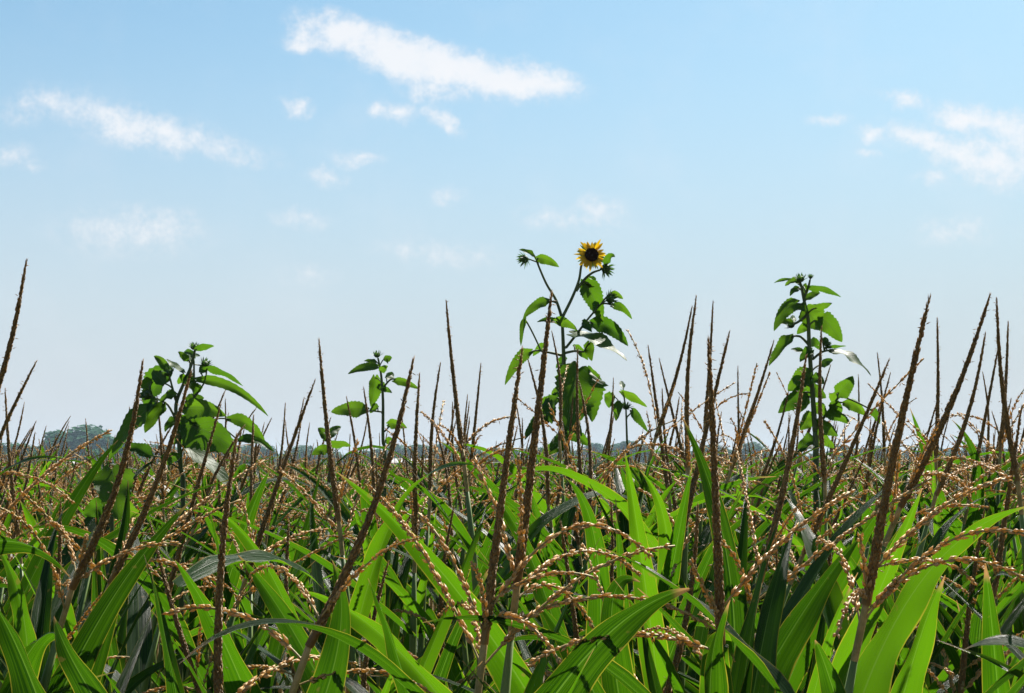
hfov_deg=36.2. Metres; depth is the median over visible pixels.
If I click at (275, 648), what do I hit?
corn plant
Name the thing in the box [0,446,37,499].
corn plant
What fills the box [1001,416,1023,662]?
corn plant
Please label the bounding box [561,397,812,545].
corn plant
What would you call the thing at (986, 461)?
corn plant
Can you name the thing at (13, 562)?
corn plant
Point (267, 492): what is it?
corn plant
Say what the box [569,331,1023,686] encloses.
corn plant
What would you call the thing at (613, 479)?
corn plant
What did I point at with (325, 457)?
tree
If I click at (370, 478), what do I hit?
corn plant
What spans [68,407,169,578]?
corn plant
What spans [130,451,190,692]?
corn plant
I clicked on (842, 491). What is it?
corn plant
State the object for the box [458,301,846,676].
corn plant
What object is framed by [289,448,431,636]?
corn plant
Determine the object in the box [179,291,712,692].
corn plant
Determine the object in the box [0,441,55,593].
corn plant
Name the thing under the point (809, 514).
corn plant
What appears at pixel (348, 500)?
corn plant
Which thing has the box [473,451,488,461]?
tree
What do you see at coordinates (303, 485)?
corn plant
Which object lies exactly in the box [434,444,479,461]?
tree
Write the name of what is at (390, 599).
corn plant
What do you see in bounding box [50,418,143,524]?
corn plant
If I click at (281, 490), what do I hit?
corn plant
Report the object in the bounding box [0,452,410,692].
corn plant
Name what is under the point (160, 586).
corn plant
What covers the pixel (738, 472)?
corn plant
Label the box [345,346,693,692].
corn plant
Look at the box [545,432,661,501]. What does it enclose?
corn plant
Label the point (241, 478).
corn plant
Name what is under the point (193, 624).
corn plant
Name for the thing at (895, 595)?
corn plant
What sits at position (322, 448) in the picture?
sunflower
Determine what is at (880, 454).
tree
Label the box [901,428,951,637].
corn plant
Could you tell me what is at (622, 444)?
tree
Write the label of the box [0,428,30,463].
corn plant
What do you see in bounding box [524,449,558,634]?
corn plant
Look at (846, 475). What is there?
corn plant
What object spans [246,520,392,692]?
corn plant
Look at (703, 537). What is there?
corn plant
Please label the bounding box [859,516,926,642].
corn plant
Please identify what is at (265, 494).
corn plant
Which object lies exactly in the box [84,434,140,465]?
tree
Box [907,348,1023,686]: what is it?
corn plant
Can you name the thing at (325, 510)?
corn plant
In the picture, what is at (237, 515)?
corn plant
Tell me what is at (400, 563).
corn plant
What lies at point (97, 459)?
corn plant
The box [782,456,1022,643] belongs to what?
corn plant
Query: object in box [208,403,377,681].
corn plant
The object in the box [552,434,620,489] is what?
corn plant
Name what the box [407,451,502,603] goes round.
corn plant
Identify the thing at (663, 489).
corn plant
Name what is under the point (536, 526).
corn plant
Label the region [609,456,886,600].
corn plant
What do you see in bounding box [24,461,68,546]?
corn plant
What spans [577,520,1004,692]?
corn plant
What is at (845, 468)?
corn plant
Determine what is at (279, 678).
corn plant
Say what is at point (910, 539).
corn plant
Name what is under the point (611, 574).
corn plant
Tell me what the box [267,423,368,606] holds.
corn plant
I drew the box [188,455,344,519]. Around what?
corn plant
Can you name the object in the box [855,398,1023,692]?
corn plant
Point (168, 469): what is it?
corn plant
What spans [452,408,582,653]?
corn plant
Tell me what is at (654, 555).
corn plant
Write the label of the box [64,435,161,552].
corn plant
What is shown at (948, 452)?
tree
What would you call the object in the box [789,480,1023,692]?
corn plant
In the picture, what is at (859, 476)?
corn plant
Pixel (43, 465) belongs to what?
corn plant
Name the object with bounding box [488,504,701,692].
corn plant
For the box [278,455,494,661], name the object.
corn plant
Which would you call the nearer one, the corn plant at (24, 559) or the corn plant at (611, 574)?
the corn plant at (611, 574)
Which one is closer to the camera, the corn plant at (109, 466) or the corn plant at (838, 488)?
the corn plant at (838, 488)
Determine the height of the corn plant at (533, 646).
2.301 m
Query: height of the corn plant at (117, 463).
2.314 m
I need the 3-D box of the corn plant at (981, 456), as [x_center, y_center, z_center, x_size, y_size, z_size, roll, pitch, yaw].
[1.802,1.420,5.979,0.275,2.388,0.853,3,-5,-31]
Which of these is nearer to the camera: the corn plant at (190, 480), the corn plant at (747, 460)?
the corn plant at (190, 480)
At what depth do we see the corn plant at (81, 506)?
6.20 m
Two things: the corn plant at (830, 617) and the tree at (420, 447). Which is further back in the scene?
the tree at (420, 447)
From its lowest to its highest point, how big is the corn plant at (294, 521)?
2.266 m
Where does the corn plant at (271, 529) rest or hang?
on the ground
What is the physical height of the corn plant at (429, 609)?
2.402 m
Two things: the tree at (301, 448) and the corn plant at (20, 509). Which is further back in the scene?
the tree at (301, 448)
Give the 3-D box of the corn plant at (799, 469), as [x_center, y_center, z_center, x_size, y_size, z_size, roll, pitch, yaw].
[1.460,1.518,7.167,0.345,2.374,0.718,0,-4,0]
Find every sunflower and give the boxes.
[84,464,140,568]
[109,342,273,681]
[312,426,350,595]
[331,350,416,498]
[505,239,631,549]
[604,381,647,604]
[769,273,880,536]
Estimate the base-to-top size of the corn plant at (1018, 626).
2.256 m
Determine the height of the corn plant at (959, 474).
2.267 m
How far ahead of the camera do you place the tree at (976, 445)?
399.80 m
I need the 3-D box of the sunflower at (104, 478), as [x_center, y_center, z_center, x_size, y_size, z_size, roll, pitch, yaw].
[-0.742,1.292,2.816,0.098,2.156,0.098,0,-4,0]
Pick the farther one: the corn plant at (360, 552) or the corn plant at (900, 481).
the corn plant at (900, 481)
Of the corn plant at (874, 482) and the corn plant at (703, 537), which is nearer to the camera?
the corn plant at (703, 537)
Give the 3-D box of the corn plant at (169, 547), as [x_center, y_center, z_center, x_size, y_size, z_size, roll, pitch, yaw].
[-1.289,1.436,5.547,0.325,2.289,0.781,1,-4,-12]
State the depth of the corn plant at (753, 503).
3.89 m
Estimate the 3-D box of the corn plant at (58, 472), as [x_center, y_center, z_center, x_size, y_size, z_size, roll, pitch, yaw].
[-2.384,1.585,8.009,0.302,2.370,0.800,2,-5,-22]
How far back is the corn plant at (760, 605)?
5.39 m
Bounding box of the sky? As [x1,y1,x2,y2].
[0,0,1023,455]
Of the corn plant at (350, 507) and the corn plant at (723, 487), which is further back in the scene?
the corn plant at (350, 507)
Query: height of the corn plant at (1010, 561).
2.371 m
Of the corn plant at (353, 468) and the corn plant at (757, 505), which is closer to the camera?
the corn plant at (757, 505)
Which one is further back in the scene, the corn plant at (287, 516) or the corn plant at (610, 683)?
the corn plant at (287, 516)
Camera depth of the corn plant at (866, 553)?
3.47 m
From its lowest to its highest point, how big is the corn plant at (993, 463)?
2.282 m
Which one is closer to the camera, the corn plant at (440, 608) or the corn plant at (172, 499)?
the corn plant at (440, 608)
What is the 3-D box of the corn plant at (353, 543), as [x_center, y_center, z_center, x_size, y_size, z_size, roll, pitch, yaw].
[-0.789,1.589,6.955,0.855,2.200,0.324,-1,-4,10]
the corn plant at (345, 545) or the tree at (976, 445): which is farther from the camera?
the tree at (976, 445)
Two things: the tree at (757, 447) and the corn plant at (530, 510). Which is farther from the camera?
the tree at (757, 447)
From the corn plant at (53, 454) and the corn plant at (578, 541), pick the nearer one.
the corn plant at (578, 541)
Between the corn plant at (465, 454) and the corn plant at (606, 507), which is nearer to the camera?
the corn plant at (606, 507)
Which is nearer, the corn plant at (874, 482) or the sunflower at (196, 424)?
the sunflower at (196, 424)
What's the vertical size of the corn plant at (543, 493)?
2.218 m
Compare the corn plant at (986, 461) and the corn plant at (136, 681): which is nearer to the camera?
the corn plant at (136, 681)
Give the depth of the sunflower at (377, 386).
5.00 m
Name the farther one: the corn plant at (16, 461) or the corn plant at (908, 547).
the corn plant at (16, 461)
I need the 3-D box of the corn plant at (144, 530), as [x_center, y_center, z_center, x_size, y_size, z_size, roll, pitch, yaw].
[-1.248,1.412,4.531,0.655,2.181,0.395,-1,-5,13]
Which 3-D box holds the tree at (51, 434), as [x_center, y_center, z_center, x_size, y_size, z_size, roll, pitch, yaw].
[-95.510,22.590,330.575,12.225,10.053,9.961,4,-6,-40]
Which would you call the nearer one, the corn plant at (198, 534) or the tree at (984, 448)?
the corn plant at (198, 534)
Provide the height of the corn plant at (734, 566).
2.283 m
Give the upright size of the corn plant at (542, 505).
2.484 m
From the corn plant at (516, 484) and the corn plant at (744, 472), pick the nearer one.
the corn plant at (744, 472)
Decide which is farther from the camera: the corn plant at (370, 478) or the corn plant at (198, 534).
the corn plant at (370, 478)
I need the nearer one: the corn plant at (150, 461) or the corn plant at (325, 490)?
the corn plant at (325, 490)
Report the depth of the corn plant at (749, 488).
6.18 m
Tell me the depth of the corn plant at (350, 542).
5.59 m
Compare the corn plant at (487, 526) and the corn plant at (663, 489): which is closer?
the corn plant at (663, 489)
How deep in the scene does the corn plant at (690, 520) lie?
5.51 m
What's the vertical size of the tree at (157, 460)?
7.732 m
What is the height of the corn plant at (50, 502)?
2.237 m
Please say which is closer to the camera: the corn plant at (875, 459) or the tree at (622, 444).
the corn plant at (875, 459)
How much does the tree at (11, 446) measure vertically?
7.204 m
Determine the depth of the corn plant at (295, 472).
7.54 m
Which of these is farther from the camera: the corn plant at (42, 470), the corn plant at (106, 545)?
the corn plant at (42, 470)
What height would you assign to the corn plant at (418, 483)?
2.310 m
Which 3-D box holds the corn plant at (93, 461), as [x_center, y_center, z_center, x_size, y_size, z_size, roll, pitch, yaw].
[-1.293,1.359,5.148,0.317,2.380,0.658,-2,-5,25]
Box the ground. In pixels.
[158,552,1007,692]
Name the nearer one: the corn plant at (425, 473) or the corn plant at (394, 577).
the corn plant at (394, 577)
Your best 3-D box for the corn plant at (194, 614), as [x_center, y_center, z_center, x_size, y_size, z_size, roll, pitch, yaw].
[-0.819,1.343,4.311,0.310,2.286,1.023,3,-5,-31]
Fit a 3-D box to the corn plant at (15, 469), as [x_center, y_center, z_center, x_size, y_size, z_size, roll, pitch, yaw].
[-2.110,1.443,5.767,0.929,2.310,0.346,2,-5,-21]
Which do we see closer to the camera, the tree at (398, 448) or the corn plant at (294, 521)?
the corn plant at (294, 521)
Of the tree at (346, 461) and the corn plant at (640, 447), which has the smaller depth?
the corn plant at (640, 447)
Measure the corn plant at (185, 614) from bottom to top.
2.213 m
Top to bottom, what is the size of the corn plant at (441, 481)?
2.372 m
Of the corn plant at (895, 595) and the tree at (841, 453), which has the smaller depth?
the corn plant at (895, 595)
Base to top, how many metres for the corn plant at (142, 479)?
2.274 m
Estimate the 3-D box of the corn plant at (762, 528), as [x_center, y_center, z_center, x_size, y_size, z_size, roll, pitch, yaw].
[0.415,1.186,3.059,0.734,2.406,0.250,-4,-6,42]
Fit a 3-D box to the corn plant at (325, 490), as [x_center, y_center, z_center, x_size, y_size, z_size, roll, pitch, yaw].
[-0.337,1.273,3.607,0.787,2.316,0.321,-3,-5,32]
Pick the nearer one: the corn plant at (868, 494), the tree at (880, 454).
the corn plant at (868, 494)
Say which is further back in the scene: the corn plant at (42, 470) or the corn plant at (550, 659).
the corn plant at (42, 470)
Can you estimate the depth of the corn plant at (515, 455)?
5.32 m
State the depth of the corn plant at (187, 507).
5.13 m
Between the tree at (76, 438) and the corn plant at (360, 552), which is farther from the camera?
the tree at (76, 438)
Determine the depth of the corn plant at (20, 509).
3.34 m
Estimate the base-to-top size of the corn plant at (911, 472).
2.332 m
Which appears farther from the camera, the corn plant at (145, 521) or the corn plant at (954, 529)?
the corn plant at (145, 521)
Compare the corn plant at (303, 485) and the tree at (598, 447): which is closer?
the corn plant at (303, 485)
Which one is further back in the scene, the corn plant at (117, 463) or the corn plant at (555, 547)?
the corn plant at (117, 463)
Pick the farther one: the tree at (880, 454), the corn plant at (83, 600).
the tree at (880, 454)
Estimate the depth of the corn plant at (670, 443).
4.82 m
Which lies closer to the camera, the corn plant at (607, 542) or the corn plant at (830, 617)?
the corn plant at (830, 617)
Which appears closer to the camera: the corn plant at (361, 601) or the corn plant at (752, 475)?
the corn plant at (361, 601)
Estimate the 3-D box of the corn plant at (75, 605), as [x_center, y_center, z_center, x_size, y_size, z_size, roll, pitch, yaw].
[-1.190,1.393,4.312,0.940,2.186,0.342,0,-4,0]
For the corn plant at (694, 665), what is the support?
on the ground
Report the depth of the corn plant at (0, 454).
6.94 m
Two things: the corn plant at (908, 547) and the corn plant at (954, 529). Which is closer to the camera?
the corn plant at (954, 529)
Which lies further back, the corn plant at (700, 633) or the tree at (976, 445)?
the tree at (976, 445)
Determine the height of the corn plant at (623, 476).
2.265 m
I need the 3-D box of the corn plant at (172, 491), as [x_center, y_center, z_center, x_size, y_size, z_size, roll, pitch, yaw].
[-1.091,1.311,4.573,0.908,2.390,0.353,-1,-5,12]
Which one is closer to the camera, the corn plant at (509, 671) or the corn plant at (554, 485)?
the corn plant at (509, 671)
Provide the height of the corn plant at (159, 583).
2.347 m
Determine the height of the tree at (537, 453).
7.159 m
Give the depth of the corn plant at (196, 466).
8.21 m
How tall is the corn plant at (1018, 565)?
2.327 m
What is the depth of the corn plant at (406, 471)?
6.16 m
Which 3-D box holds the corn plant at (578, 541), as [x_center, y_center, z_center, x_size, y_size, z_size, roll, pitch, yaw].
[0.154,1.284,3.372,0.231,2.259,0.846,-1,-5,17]
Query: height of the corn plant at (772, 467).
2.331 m
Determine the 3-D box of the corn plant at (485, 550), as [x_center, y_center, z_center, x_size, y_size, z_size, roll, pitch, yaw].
[-0.097,1.278,3.286,1.062,2.258,0.220,-4,-6,39]
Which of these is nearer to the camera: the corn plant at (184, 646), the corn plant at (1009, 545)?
the corn plant at (184, 646)
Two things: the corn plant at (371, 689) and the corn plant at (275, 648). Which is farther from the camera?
the corn plant at (371, 689)
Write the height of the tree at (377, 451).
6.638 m
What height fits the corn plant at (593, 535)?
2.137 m
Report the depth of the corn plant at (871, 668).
1.37 m
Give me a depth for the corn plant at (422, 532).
4.89 m
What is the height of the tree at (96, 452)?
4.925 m
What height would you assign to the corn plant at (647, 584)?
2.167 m
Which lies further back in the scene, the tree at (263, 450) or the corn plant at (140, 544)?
the tree at (263, 450)
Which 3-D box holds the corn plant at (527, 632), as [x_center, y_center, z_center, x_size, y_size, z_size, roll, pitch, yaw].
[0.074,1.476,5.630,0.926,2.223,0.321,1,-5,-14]
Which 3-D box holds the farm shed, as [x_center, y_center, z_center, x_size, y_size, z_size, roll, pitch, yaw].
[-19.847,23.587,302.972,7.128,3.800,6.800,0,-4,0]
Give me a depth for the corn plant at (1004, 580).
6.84 m
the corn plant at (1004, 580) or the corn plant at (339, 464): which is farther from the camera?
the corn plant at (339, 464)
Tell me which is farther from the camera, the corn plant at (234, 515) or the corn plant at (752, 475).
the corn plant at (752, 475)
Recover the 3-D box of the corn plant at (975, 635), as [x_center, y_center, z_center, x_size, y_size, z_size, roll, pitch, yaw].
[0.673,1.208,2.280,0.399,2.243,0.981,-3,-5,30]
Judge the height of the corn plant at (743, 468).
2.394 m
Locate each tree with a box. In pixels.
[0,442,47,463]
[14,449,39,464]
[35,430,70,456]
[43,424,111,460]
[72,449,101,465]
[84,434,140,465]
[136,444,165,465]
[193,452,239,462]
[237,445,254,461]
[250,446,284,464]
[279,445,326,465]
[316,450,342,459]
[336,453,362,467]
[362,449,382,463]
[382,444,407,457]
[391,444,452,465]
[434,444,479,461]
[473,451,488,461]
[482,448,528,466]
[520,447,554,463]
[582,443,607,462]
[610,440,639,460]
[630,445,658,463]
[705,444,729,462]
[742,442,771,465]
[825,445,866,465]
[863,445,905,461]
[939,447,957,463]
[956,444,989,462]
[981,445,1007,462]
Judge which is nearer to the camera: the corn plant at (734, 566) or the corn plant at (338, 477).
the corn plant at (734, 566)
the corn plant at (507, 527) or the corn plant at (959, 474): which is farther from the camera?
the corn plant at (507, 527)
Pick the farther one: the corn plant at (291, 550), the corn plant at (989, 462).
the corn plant at (989, 462)
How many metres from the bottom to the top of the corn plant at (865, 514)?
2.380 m
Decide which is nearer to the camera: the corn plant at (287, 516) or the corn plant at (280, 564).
the corn plant at (287, 516)
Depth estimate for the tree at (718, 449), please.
397.20 m
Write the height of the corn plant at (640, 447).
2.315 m
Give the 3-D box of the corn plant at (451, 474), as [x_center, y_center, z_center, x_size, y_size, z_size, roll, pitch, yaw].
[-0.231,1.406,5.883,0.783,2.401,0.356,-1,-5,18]
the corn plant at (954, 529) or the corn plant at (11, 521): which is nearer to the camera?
the corn plant at (954, 529)
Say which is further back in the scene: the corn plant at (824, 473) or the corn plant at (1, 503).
the corn plant at (1, 503)
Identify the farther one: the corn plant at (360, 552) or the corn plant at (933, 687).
the corn plant at (360, 552)
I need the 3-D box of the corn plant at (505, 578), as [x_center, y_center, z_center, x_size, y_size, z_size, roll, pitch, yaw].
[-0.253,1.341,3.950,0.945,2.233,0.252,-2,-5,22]
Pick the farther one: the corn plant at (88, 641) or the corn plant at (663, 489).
the corn plant at (663, 489)
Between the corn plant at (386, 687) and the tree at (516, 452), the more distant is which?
the tree at (516, 452)
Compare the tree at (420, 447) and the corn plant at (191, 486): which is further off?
the tree at (420, 447)
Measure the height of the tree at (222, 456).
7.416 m
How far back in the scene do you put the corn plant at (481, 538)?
5.09 m
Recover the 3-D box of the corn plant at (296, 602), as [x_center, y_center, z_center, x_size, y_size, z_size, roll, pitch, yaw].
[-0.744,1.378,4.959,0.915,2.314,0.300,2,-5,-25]
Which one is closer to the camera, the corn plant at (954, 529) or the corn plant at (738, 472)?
the corn plant at (954, 529)
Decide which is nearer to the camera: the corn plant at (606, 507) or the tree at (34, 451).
the corn plant at (606, 507)
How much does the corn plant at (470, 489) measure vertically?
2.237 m
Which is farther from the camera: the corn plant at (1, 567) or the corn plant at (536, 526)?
the corn plant at (1, 567)
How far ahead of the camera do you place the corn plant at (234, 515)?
4.47 m
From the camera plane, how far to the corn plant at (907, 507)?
3.11 m
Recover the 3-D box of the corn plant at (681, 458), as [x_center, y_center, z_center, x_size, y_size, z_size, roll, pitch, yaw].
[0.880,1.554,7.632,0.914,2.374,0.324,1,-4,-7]
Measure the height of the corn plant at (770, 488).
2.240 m
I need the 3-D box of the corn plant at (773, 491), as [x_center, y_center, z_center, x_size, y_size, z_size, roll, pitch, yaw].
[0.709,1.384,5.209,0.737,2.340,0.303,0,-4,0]
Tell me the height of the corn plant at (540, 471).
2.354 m
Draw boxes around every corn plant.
[0,259,113,692]
[0,359,316,692]
[0,361,238,626]
[0,369,265,683]
[0,388,156,658]
[0,402,58,517]
[0,421,72,524]
[0,421,79,613]
[0,425,362,692]
[0,426,72,505]
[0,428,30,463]
[0,432,142,610]
[0,433,482,692]
[0,436,72,688]
[0,439,36,499]
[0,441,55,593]
[0,445,35,606]
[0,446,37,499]
[0,452,46,571]
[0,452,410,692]
[0,459,150,648]
[0,459,204,673]
[0,469,189,676]
[1,439,36,506]
[2,379,355,692]
[2,390,294,617]
[2,449,81,612]
[3,416,85,600]
[6,403,269,692]
[7,427,58,574]
[7,457,178,611]
[9,396,301,692]
[10,460,200,664]
[20,444,98,545]
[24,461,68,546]
[24,484,148,558]
[25,426,76,522]
[43,399,176,635]
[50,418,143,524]
[53,490,223,692]
[55,442,125,481]
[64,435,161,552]
[67,426,176,521]
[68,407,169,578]
[70,425,438,692]
[73,452,143,524]
[80,407,271,692]
[81,443,167,608]
[81,458,189,681]
[85,414,328,692]
[87,457,319,692]
[103,520,471,692]
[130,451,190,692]
[130,459,157,691]
[132,339,680,692]
[132,429,295,532]
[132,436,190,584]
[133,452,193,489]
[135,486,170,572]
[136,445,302,651]
[140,457,338,518]
[143,413,298,687]
[143,439,195,692]
[144,356,432,692]
[146,451,193,558]
[149,414,353,603]
[150,418,399,680]
[153,505,485,692]
[155,422,300,663]
[159,454,437,691]
[160,505,545,692]
[162,418,284,692]
[164,374,684,692]
[164,399,307,660]
[168,362,561,689]
[170,452,216,623]
[171,454,231,636]
[175,421,321,573]
[178,443,266,660]
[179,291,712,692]
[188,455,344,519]
[190,467,420,668]
[192,471,208,663]
[207,300,709,692]
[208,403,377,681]
[212,445,363,692]
[222,397,313,540]
[227,426,313,570]
[239,431,365,615]
[241,458,402,581]
[242,443,327,572]
[243,460,311,676]
[243,465,400,566]
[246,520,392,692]
[259,433,390,547]
[262,397,469,691]
[264,439,425,537]
[265,473,433,573]
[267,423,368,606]
[268,363,542,671]
[268,444,313,642]
[269,420,335,629]
[271,421,690,689]
[271,452,403,555]
[277,445,462,642]
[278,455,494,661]
[279,435,570,653]
[280,456,395,664]
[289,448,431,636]
[307,386,436,692]
[318,437,366,505]
[321,432,403,682]
[326,419,369,555]
[327,395,557,644]
[334,407,526,655]
[344,348,792,676]
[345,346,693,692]
[345,418,556,673]
[350,392,613,680]
[350,419,478,577]
[357,461,412,663]
[358,421,536,618]
[361,401,537,556]
[363,434,466,578]
[368,425,563,661]
[369,380,889,691]
[370,443,417,692]
[385,402,633,675]
[395,417,501,536]
[395,449,539,602]
[397,439,505,659]
[402,331,698,668]
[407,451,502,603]
[410,469,690,691]
[422,293,1023,692]
[425,423,469,615]
[431,453,813,692]
[435,359,718,623]
[449,295,797,692]
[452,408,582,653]
[456,448,565,641]
[457,442,601,509]
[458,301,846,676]
[473,437,538,563]
[474,487,545,612]
[478,377,685,625]
[478,478,609,685]
[486,429,592,670]
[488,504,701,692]
[489,425,675,605]
[489,454,564,595]
[496,358,998,692]
[499,331,790,673]
[499,440,620,634]
[501,345,793,640]
[511,420,637,650]
[512,439,639,580]
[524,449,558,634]
[528,338,857,692]
[530,450,564,664]
[534,425,655,506]
[537,447,681,487]
[540,432,688,562]
[545,390,874,587]
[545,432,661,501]
[546,447,886,671]
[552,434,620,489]
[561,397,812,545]
[562,358,855,633]
[563,397,729,605]
[564,479,1022,692]
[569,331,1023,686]
[570,340,850,674]
[572,306,734,625]
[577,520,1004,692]
[581,414,613,548]
[585,388,852,614]
[596,469,615,543]
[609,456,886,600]
[612,354,933,692]
[629,411,812,594]
[638,292,990,692]
[647,436,819,692]
[652,425,725,480]
[652,445,727,558]
[663,448,732,524]
[676,318,1023,691]
[678,412,794,504]
[681,416,811,584]
[684,366,819,542]
[697,419,1023,629]
[706,364,832,638]
[720,422,857,669]
[723,423,844,592]
[726,462,847,610]
[732,394,924,589]
[733,434,775,611]
[734,414,878,603]
[734,444,774,489]
[735,405,968,544]
[743,426,877,539]
[745,455,782,523]
[748,440,878,692]
[749,447,786,523]
[750,425,908,541]
[753,374,956,588]
[760,373,940,616]
[768,325,923,659]
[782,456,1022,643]
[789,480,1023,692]
[791,297,1023,692]
[792,421,858,505]
[802,423,866,548]
[810,423,904,511]
[828,405,1023,692]
[833,353,923,611]
[834,418,912,523]
[834,430,962,520]
[854,423,934,555]
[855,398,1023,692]
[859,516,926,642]
[863,418,970,622]
[863,437,1023,565]
[869,321,1023,686]
[872,452,992,593]
[873,371,1023,618]
[874,434,1012,504]
[876,445,1023,663]
[895,411,1023,635]
[898,454,917,625]
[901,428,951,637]
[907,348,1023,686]
[912,430,1023,513]
[924,439,968,514]
[930,450,954,500]
[950,451,1023,549]
[952,429,995,489]
[955,420,1023,627]
[981,461,1023,685]
[989,454,1023,584]
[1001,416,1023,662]
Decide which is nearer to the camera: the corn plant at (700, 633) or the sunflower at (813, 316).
the corn plant at (700, 633)
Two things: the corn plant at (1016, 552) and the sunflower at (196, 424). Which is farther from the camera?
the corn plant at (1016, 552)
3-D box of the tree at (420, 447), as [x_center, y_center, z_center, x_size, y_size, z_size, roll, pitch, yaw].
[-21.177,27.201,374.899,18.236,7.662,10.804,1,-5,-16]
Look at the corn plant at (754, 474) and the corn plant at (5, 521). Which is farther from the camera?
the corn plant at (754, 474)
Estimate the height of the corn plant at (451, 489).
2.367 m
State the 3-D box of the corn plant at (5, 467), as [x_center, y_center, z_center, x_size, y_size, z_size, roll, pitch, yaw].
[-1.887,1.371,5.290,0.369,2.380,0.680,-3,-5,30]
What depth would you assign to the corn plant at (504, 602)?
4.35 m
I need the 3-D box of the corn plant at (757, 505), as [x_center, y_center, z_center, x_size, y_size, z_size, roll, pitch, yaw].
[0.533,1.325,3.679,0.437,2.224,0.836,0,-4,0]
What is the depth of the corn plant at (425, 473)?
4.61 m
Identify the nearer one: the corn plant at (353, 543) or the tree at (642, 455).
the corn plant at (353, 543)
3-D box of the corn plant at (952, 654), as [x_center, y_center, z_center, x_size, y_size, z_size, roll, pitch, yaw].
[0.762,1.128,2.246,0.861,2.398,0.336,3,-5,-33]
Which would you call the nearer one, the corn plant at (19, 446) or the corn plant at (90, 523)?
the corn plant at (90, 523)
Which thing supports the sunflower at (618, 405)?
on the ground
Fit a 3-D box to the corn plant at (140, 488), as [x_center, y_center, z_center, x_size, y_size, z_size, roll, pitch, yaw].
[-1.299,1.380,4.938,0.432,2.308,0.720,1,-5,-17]
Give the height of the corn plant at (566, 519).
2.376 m
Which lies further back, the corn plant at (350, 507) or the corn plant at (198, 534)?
the corn plant at (350, 507)
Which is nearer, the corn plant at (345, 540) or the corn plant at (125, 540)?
the corn plant at (125, 540)
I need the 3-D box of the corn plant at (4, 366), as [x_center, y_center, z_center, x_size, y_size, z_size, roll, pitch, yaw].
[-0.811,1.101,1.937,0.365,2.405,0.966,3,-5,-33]
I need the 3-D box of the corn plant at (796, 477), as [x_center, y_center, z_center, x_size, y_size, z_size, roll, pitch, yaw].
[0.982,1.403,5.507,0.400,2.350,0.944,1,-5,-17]
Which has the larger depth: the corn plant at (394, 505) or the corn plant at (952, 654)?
the corn plant at (394, 505)
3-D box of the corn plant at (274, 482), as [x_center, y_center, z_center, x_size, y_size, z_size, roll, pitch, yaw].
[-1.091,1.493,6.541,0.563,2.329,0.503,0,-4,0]
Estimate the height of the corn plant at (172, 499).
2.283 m
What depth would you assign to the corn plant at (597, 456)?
8.20 m
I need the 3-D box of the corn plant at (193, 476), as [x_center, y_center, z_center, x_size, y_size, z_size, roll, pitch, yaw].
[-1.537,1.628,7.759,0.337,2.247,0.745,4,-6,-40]
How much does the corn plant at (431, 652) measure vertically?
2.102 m
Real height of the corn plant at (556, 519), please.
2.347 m
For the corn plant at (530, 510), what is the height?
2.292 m
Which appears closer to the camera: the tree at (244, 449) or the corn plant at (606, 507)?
the corn plant at (606, 507)
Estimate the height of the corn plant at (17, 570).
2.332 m
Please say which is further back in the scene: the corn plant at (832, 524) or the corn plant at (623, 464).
the corn plant at (623, 464)
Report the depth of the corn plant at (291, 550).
4.07 m
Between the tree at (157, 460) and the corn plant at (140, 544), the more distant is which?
the tree at (157, 460)
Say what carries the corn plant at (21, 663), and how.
on the ground
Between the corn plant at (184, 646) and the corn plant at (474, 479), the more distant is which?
the corn plant at (474, 479)
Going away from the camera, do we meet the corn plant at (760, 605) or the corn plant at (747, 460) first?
the corn plant at (760, 605)
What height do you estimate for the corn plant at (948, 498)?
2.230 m
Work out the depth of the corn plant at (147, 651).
2.61 m
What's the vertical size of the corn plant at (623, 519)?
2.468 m
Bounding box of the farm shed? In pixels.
[391,458,427,466]
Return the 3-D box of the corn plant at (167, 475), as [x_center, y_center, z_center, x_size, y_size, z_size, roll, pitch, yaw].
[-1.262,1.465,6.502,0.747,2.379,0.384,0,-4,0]
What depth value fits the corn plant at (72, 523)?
5.34 m
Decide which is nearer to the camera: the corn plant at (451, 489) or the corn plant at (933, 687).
the corn plant at (933, 687)
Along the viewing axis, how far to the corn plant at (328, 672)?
1.48 m
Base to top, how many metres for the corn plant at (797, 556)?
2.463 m
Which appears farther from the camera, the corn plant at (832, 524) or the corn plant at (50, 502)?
the corn plant at (50, 502)
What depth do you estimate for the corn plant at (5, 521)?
3.60 m
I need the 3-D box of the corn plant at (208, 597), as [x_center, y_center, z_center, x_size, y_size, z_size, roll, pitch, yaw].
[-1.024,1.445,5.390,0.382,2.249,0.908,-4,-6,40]
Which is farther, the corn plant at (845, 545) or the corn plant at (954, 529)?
the corn plant at (845, 545)
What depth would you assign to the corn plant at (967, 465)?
6.83 m
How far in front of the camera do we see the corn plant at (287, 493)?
5.32 m
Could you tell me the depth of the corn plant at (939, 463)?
7.14 m
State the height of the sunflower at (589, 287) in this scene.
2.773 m
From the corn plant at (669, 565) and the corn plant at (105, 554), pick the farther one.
the corn plant at (105, 554)
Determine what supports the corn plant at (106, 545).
on the ground
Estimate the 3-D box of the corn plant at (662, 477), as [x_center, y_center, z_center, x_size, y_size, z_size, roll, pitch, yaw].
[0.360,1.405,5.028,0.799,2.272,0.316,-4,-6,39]
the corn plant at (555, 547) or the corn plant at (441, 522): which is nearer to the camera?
the corn plant at (555, 547)
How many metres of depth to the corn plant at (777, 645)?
1.45 m

